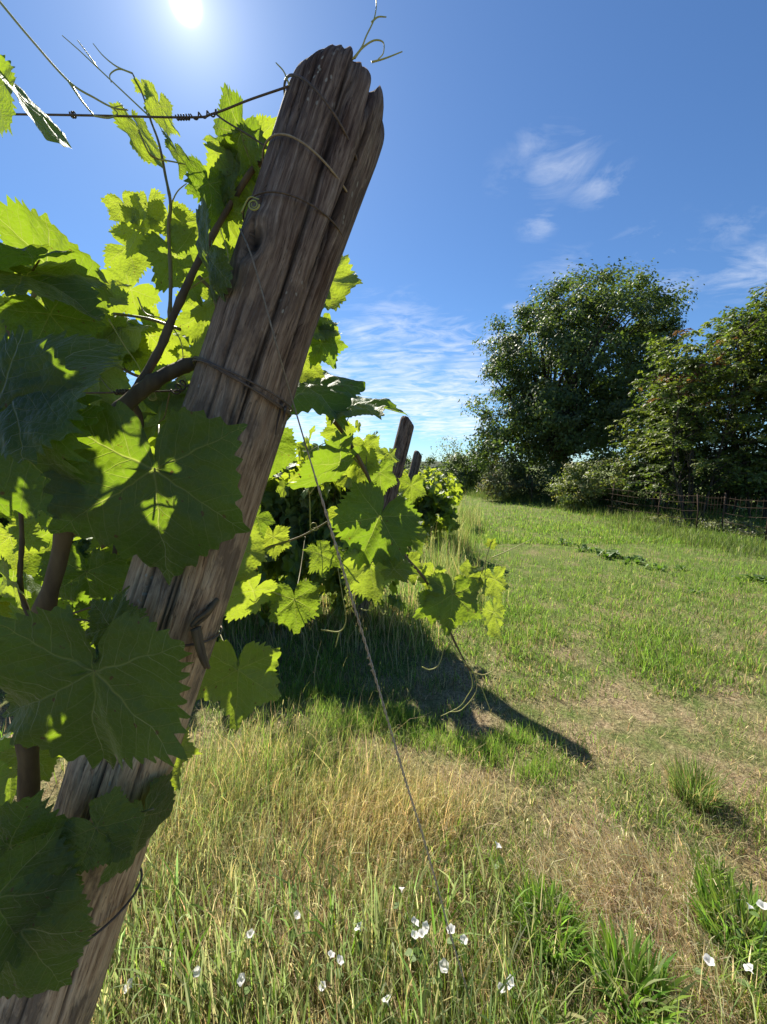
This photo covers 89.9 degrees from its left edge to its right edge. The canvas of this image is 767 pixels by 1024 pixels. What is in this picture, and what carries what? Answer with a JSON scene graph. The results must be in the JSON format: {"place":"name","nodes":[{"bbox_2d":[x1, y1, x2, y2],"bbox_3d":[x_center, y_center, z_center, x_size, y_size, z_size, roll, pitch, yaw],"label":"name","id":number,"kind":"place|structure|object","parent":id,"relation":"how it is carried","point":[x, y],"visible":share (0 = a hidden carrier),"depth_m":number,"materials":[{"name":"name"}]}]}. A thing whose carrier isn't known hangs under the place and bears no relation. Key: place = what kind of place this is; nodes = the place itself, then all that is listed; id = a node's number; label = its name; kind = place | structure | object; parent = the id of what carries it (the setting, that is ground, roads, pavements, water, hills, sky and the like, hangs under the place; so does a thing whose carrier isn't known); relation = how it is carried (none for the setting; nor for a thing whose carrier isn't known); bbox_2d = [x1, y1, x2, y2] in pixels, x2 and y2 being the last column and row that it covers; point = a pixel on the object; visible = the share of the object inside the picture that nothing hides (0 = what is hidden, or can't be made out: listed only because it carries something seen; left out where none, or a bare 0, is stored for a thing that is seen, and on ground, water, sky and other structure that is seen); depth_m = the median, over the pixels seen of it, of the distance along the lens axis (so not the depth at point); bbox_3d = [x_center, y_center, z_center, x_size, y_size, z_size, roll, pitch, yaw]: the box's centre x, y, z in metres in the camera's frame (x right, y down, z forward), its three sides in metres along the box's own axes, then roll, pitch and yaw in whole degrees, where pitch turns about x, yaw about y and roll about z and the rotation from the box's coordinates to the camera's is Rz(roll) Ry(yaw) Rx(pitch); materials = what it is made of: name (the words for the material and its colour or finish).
{"place":"outdoors","nodes":[
{"label":"outdoors","id":0,"kind":"place"},
{"bbox_2d":[0,471,766,1023],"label":"long grass","id":1,"kind":"structure","parent":0,"point":[196,1013],"depth_m":1.31,"materials":[{"name":"green plant"}]},
{"bbox_2d":[0,468,766,1023],"bbox_3d":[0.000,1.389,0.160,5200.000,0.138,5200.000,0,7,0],"label":"ground","id":2,"kind":"structure","parent":0,"point":[482,714],"depth_m":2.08,"materials":[{"name":"green plant"}]},
{"bbox_2d":[0,517,88,597],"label":"grapevine","id":3,"kind":"object","parent":2,"relation":"on","point":[4,522],"depth_m":3.33,"materials":[{"name":"plant"}]},
{"bbox_2d":[65,535,91,614],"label":"grapevine","id":4,"kind":"object","parent":2,"relation":"on","point":[82,552],"visible":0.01,"depth_m":3.29,"materials":[{"name":"plant"}]},
{"bbox_2d":[123,978,137,1012],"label":"bindweed flower","id":5,"kind":"object","parent":2,"relation":"on","point":[130,986],"visible":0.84,"depth_m":0.98,"materials":[{"name":"white plant"}]},
{"bbox_2d":[0,44,384,1023],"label":"vineyard post","id":6,"kind":"object","parent":2,"relation":"on","point":[296,246],"visible":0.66,"depth_m":0.47,"materials":[{"name":"brown wood"}]},
{"bbox_2d":[87,867,142,940],"bbox_3d":[-0.416,0.521,0.517,0.159,0.086,0.140,0,7,0],"label":"tie wire","id":7,"kind":"object","parent":6,"relation":"attached to","point":[121,910],"visible":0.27,"depth_m":0.50,"materials":[{"name":"metal"}]},
{"bbox_2d":[73,606,222,646],"bbox_3d":[-0.570,0.160,0.609,0.721,0.098,0.136,2,7,18],"label":"trellis wire","id":8,"kind":"object","parent":6,"relation":"attached to","point":[208,640],"visible":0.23,"depth_m":0.53,"materials":[{"name":"grey metal"}]},
{"bbox_2d":[13,73,357,160],"bbox_3d":[-0.497,-0.548,0.599,0.960,0.193,0.131,1,7,11],"label":"trellis wire","id":9,"kind":"object","parent":6,"relation":"attached to","point":[73,114],"visible":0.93,"depth_m":0.51,"materials":[{"name":"grey metal"}]},
{"bbox_2d":[83,356,293,416],"bbox_3d":[-0.545,-0.176,0.597,0.861,0.070,0.135,1,7,12],"label":"trellis wire","id":10,"kind":"object","parent":6,"relation":"attached to","point":[228,373],"visible":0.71,"depth_m":0.48,"materials":[{"name":"grey metal"}]},
{"bbox_2d":[0,0,401,1021],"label":"grapevine","id":11,"kind":"object","parent":6,"relation":"attached to","point":[144,474],"visible":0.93,"depth_m":0.41,"materials":[{"name":"plant"}]},
{"bbox_2d":[262,133,347,192],"bbox_3d":[-0.100,-0.439,0.520,0.124,0.060,0.132,0,7,0],"label":"tie wire","id":12,"kind":"object","parent":6,"relation":"attached to","point":[304,144],"visible":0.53,"depth_m":0.46,"materials":[{"name":"grey metal"}]},
{"bbox_2d":[239,191,469,997],"bbox_3d":[0.036,0.456,0.723,0.532,1.730,0.134,-4,8,-34],"label":"guy wire","id":13,"kind":"object","parent":6,"relation":"attached to","point":[322,500],"visible":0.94,"depth_m":0.57,"materials":[{"name":"grey metal"}]},
{"bbox_2d":[193,965,221,1011],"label":"bindweed flower","id":14,"kind":"object","parent":2,"relation":"on","point":[196,971],"visible":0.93,"depth_m":0.96,"materials":[{"name":"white plant"}]},
{"bbox_2d":[236,973,252,1014],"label":"bindweed flower","id":15,"kind":"object","parent":2,"relation":"on","point":[240,979],"visible":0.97,"depth_m":0.96,"materials":[{"name":"white plant"}]},
{"bbox_2d":[243,928,255,967],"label":"bindweed flower","id":16,"kind":"object","parent":2,"relation":"on","point":[251,932],"visible":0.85,"depth_m":1.06,"materials":[{"name":"white plant"}]},
{"bbox_2d":[254,441,317,626],"bbox_3d":[-1.288,0.127,3.679,1.654,1.806,1.246,1,7,5],"label":"grapevine","id":17,"kind":"object","parent":2,"relation":"on","point":[271,568],"visible":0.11,"depth_m":3.44,"materials":[{"name":"plant"}]},
{"bbox_2d":[289,910,299,939],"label":"bindweed flower","id":18,"kind":"object","parent":2,"relation":"on","point":[297,913],"visible":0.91,"depth_m":1.12,"materials":[{"name":"white plant"}]},
{"bbox_2d":[319,981,337,1014],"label":"bindweed flower","id":19,"kind":"object","parent":2,"relation":"on","point":[323,988],"visible":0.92,"depth_m":0.96,"materials":[{"name":"white plant"}]},
{"bbox_2d":[323,950,334,997],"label":"bindweed flower","id":20,"kind":"object","parent":2,"relation":"on","point":[331,953],"visible":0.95,"depth_m":1.00,"materials":[{"name":"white plant"}]},
{"bbox_2d":[334,955,343,994],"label":"bindweed flower","id":21,"kind":"object","parent":2,"relation":"on","point":[340,960],"visible":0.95,"depth_m":1.00,"materials":[{"name":"white plant"}]},
{"bbox_2d":[276,420,405,627],"bbox_3d":[-0.406,0.133,3.595,1.206,1.905,1.312,0,7,0],"label":"grapevine","id":22,"kind":"object","parent":2,"relation":"on","point":[332,492],"visible":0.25,"depth_m":3.33,"materials":[{"name":"plant"}]},
{"bbox_2d":[354,922,363,953],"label":"bindweed flower","id":23,"kind":"object","parent":2,"relation":"on","point":[359,946],"visible":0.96,"depth_m":1.08,"materials":[{"name":"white plant"}]},
{"bbox_2d":[196,254,531,730],"bbox_3d":[-0.278,0.461,0.931,1.172,2.094,0.605,-4,8,-31],"label":"grapevine","id":24,"kind":"object","parent":2,"relation":"on","point":[376,539],"visible":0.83,"depth_m":0.86,"materials":[{"name":"plant"}]},
{"bbox_2d":[351,416,413,622],"bbox_3d":[-0.066,0.257,3.487,0.665,2.209,0.144,1,7,5],"label":"vineyard post","id":25,"kind":"object","parent":2,"relation":"on","point":[403,436],"visible":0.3,"depth_m":3.33,"materials":[{"name":"brown wood"}]},
{"bbox_2d":[0,571,766,1023],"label":"thatch","id":26,"kind":"object","parent":2,"relation":"on","point":[620,887],"visible":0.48,"depth_m":1.28,"materials":[{"name":"beige plant"}]},
{"bbox_2d":[382,994,393,1023],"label":"bindweed flower","id":27,"kind":"object","parent":2,"relation":"on","point":[386,1001],"visible":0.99,"depth_m":0.95,"materials":[{"name":"white plant"}]},
{"bbox_2d":[393,887,404,911],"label":"bindweed flower","id":28,"kind":"object","parent":2,"relation":"on","point":[396,905],"visible":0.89,"depth_m":1.19,"materials":[{"name":"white plant"}]},
{"bbox_2d":[404,930,421,973],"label":"bindweed flower","id":29,"kind":"object","parent":2,"relation":"on","point":[417,951],"visible":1,"depth_m":1.04,"materials":[{"name":"white plant"}]},
{"bbox_2d":[408,916,418,947],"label":"bindweed flower","id":30,"kind":"object","parent":2,"relation":"on","point":[414,920],"visible":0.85,"depth_m":1.09,"materials":[{"name":"white plant"}]},
{"bbox_2d":[408,450,421,480],"bbox_3d":[0.325,0.005,6.413,0.616,2.046,0.155,1,7,11],"label":"vineyard post","id":31,"kind":"object","parent":2,"relation":"on","point":[415,463],"visible":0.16,"depth_m":6.23,"materials":[{"name":"grey wood"}]},
{"bbox_2d":[409,928,425,970],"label":"bindweed flower","id":32,"kind":"object","parent":2,"relation":"on","point":[422,933],"visible":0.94,"depth_m":1.05,"materials":[{"name":"white plant"}]},
{"bbox_2d":[419,921,429,964],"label":"bindweed flower","id":33,"kind":"object","parent":2,"relation":"on","point":[425,925],"visible":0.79,"depth_m":1.07,"materials":[{"name":"white plant"}]},
{"bbox_2d":[402,468,453,491],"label":"grapevine","id":34,"kind":"object","parent":2,"relation":"on","point":[450,474],"visible":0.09,"depth_m":12.12,"materials":[{"name":"plant"}]},
{"bbox_2d":[397,477,462,550],"bbox_3d":[0.366,0.021,6.432,1.915,1.389,1.218,1,7,5],"label":"grapevine","id":35,"kind":"object","parent":2,"relation":"on","point":[432,504],"visible":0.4,"depth_m":6.16,"materials":[{"name":"plant"}]},
{"bbox_2d":[403,465,458,514],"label":"grapevine","id":36,"kind":"object","parent":2,"relation":"on","point":[439,478],"visible":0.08,"depth_m":9.17,"materials":[{"name":"plant"}]},
{"bbox_2d":[430,957,448,991],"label":"bindweed flower","id":37,"kind":"object","parent":2,"relation":"on","point":[444,964],"visible":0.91,"depth_m":1.00,"materials":[{"name":"white plant"}]},
{"bbox_2d":[431,436,466,470],"bbox_3d":[4.157,-3.027,24.108,2.196,3.531,1.974,-1,7,-11],"label":"tree","id":38,"kind":"object","parent":2,"relation":"on","point":[447,455],"visible":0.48,"depth_m":23.88,"materials":[{"name":"green plant"}]},
{"bbox_2d":[447,923,461,957],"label":"bindweed flower","id":39,"kind":"object","parent":2,"relation":"on","point":[452,928],"visible":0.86,"depth_m":1.06,"materials":[{"name":"white plant"}]},
{"bbox_2d":[379,453,530,475],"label":"treeline","id":40,"kind":"object","parent":2,"relation":"on","point":[429,460],"visible":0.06,"depth_m":73.30,"materials":[{"name":"green plant"}]},
{"bbox_2d":[433,451,489,493],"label":"shrub","id":41,"kind":"object","parent":2,"relation":"on","point":[471,478],"visible":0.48,"depth_m":20.16,"materials":[{"name":"green plant"}]},
{"bbox_2d":[457,934,468,973],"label":"bindweed flower","id":42,"kind":"object","parent":2,"relation":"on","point":[463,937],"visible":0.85,"depth_m":1.05,"materials":[{"name":"white plant"}]},
{"bbox_2d":[483,982,504,1009],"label":"bindweed flower","id":43,"kind":"object","parent":2,"relation":"on","point":[500,984],"visible":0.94,"depth_m":0.97,"materials":[{"name":"white plant"}]},
{"bbox_2d":[494,841,503,872],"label":"bindweed flower","id":44,"kind":"object","parent":2,"relation":"on","point":[500,860],"visible":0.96,"depth_m":1.29,"materials":[{"name":"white plant"}]},
{"bbox_2d":[475,453,543,501],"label":"shrub","id":45,"kind":"object","parent":2,"relation":"on","point":[495,484],"visible":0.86,"depth_m":15.60,"materials":[{"name":"green plant"}]},
{"bbox_2d":[506,974,517,1016],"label":"bindweed flower","id":46,"kind":"object","parent":2,"relation":"on","point":[514,995],"visible":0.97,"depth_m":0.96,"materials":[{"name":"white plant"}]},
{"bbox_2d":[499,870,602,972],"bbox_3d":[0.500,1.224,1.150,0.279,0.131,0.258,0,7,0],"label":"grass tussock","id":47,"kind":"object","parent":2,"relation":"on","point":[579,935],"depth_m":1.16,"materials":[{"name":"green plant"}]},
{"bbox_2d":[521,460,599,502],"bbox_3d":[7.139,-1.111,15.608,3.203,1.976,2.606,0,7,0],"label":"shrub","id":48,"kind":"object","parent":2,"relation":"on","point":[545,475],"visible":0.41,"depth_m":15.18,"materials":[{"name":"green plant"}]},
{"bbox_2d":[558,538,573,544],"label":"dock plant","id":49,"kind":"object","parent":2,"relation":"on","point":[561,540],"visible":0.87,"depth_m":7.19,"materials":[{"name":"green plant"}]},
{"bbox_2d":[457,256,704,482],"bbox_3d":[8.758,-5.685,17.425,10.978,10.453,8.711,0,7,0],"label":"oak tree","id":50,"kind":"object","parent":2,"relation":"on","point":[562,419],"visible":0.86,"depth_m":15.82,"materials":[{"name":"green plant"}]},
{"bbox_2d":[574,544,596,552],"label":"dock plant","id":51,"kind":"object","parent":2,"relation":"on","point":[583,546],"visible":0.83,"depth_m":6.66,"materials":[{"name":"green plant"}]},
{"bbox_2d":[545,454,646,510],"bbox_3d":[6.787,-0.889,12.398,2.828,1.990,2.572,0,7,0],"label":"shrub","id":52,"kind":"object","parent":2,"relation":"on","point":[582,494],"visible":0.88,"depth_m":11.97,"materials":[{"name":"green plant"}]},
{"bbox_2d":[594,548,620,558],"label":"dock plant","id":53,"kind":"object","parent":2,"relation":"on","point":[612,553],"visible":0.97,"depth_m":6.09,"materials":[{"name":"green plant"}]},
{"bbox_2d":[570,906,697,1023],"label":"grass tussock","id":54,"kind":"object","parent":2,"relation":"on","point":[609,943],"depth_m":1.02,"materials":[{"name":"green plant"}]},
{"bbox_2d":[621,555,657,564],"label":"dock plant","id":55,"kind":"object","parent":2,"relation":"on","point":[636,557],"visible":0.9,"depth_m":5.88,"materials":[{"name":"green plant"}]},
{"bbox_2d":[531,481,766,540],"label":"wire fence","id":56,"kind":"object","parent":2,"relation":"on","point":[698,502],"visible":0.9,"depth_m":8.33,"materials":[{"name":"metal"}]},
{"bbox_2d":[645,563,676,574],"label":"dock plant","id":57,"kind":"object","parent":2,"relation":"on","point":[660,567],"visible":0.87,"depth_m":5.36,"materials":[{"name":"green plant"}]},
{"bbox_2d":[605,376,723,512],"bbox_3d":[8.040,-1.865,11.137,2.796,4.174,2.706,-4,8,-31],"label":"young elm tree","id":58,"kind":"object","parent":2,"relation":"on","point":[639,450],"visible":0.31,"depth_m":11.19,"materials":[{"name":"green plant"}]},
{"bbox_2d":[675,564,690,569],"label":"dock plant","id":59,"kind":"object","parent":2,"relation":"on","point":[679,566],"visible":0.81,"depth_m":5.33,"materials":[{"name":"green plant"}]},
{"bbox_2d":[615,359,760,508],"bbox_3d":[10.002,-2.568,13.054,3.950,5.137,3.826,0,7,0],"label":"young elm tree","id":60,"kind":"object","parent":2,"relation":"on","point":[634,373],"visible":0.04,"depth_m":13.34,"materials":[{"name":"green plant"}]},
{"bbox_2d":[613,309,766,523],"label":"young elm tree","id":61,"kind":"object","parent":2,"relation":"on","point":[692,366],"visible":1,"depth_m":9.40,"materials":[{"name":"green plant"}]},
{"bbox_2d":[679,586,705,592],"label":"dock plant","id":62,"kind":"object","parent":2,"relation":"on","point":[693,589],"visible":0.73,"depth_m":4.38,"materials":[{"name":"green plant"}]},
{"bbox_2d":[653,744,740,814],"bbox_3d":[1.318,1.137,1.642,0.321,0.190,0.313,6,9,43],"label":"grass tussock","id":63,"kind":"object","parent":2,"relation":"on","point":[694,781],"depth_m":1.63,"materials":[{"name":"green plant"}]},
{"bbox_2d":[638,446,766,514],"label":"shrub","id":64,"kind":"object","parent":2,"relation":"on","point":[718,500],"visible":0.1,"depth_m":11.79,"materials":[{"name":"green plant"}]},
{"bbox_2d":[639,514,766,540],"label":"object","id":65,"kind":"object","parent":2,"relation":"on","point":[728,524],"visible":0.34,"depth_m":8.53,"materials":[{"name":"green plant"}]},
{"bbox_2d":[692,953,714,989],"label":"bindweed flower","id":66,"kind":"object","parent":2,"relation":"on","point":[708,959],"visible":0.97,"depth_m":1.02,"materials":[{"name":"white plant"}]},
{"bbox_2d":[686,838,740,886],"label":"grass tussock","id":67,"kind":"object","parent":2,"relation":"on","point":[712,861],"depth_m":1.33,"materials":[{"name":"green plant"}]},
{"bbox_2d":[671,283,766,519],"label":"young elm tree","id":68,"kind":"object","parent":2,"relation":"on","point":[760,452],"visible":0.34,"depth_m":10.12,"materials":[{"name":"green plant"}]},
{"bbox_2d":[672,300,766,517],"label":"young elm tree","id":69,"kind":"object","parent":2,"relation":"on","point":[753,372],"visible":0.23,"depth_m":10.37,"materials":[{"name":"green plant"}]},
{"bbox_2d":[681,860,766,979],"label":"grass tussock","id":70,"kind":"object","parent":2,"relation":"on","point":[752,900],"depth_m":1.18,"materials":[{"name":"green plant"}]},
{"bbox_2d":[716,337,766,466],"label":"young elm tree","id":71,"kind":"object","parent":2,"relation":"on","point":[754,464],"visible":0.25,"depth_m":9.80,"materials":[{"name":"green plant"}]},
{"bbox_2d":[736,902,753,938],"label":"bindweed flower","id":72,"kind":"object","parent":2,"relation":"on","point":[738,931],"visible":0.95,"depth_m":1.11,"materials":[{"name":"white plant"}]},
{"bbox_2d":[731,574,766,583],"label":"dock plant","id":73,"kind":"object","parent":2,"relation":"on","point":[760,577],"visible":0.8,"depth_m":4.81,"materials":[{"name":"green plant"}]},
{"bbox_2d":[737,962,761,999],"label":"bindweed flower","id":74,"kind":"object","parent":2,"relation":"on","point":[748,965],"visible":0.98,"depth_m":1.00,"materials":[{"name":"white plant"}]},
{"bbox_2d":[749,899,766,940],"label":"bindweed flower","id":75,"kind":"object","parent":2,"relation":"on","point":[761,904],"visible":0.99,"depth_m":1.13,"materials":[{"name":"white plant"}]},
{"bbox_2d":[0,0,766,461],"label":"sky","id":76,"kind":"structure","parent":0,"point":[523,138],"materials":[{"name":"blue"}]},
{"bbox_2d":[379,461,743,467],"bbox_3d":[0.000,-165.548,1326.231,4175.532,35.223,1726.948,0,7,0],"label":"hill","id":77,"kind":"structure","parent":0,"point":[433,465],"depth_m":1548.40,"materials":[{"name":"green plant"}]}
]}

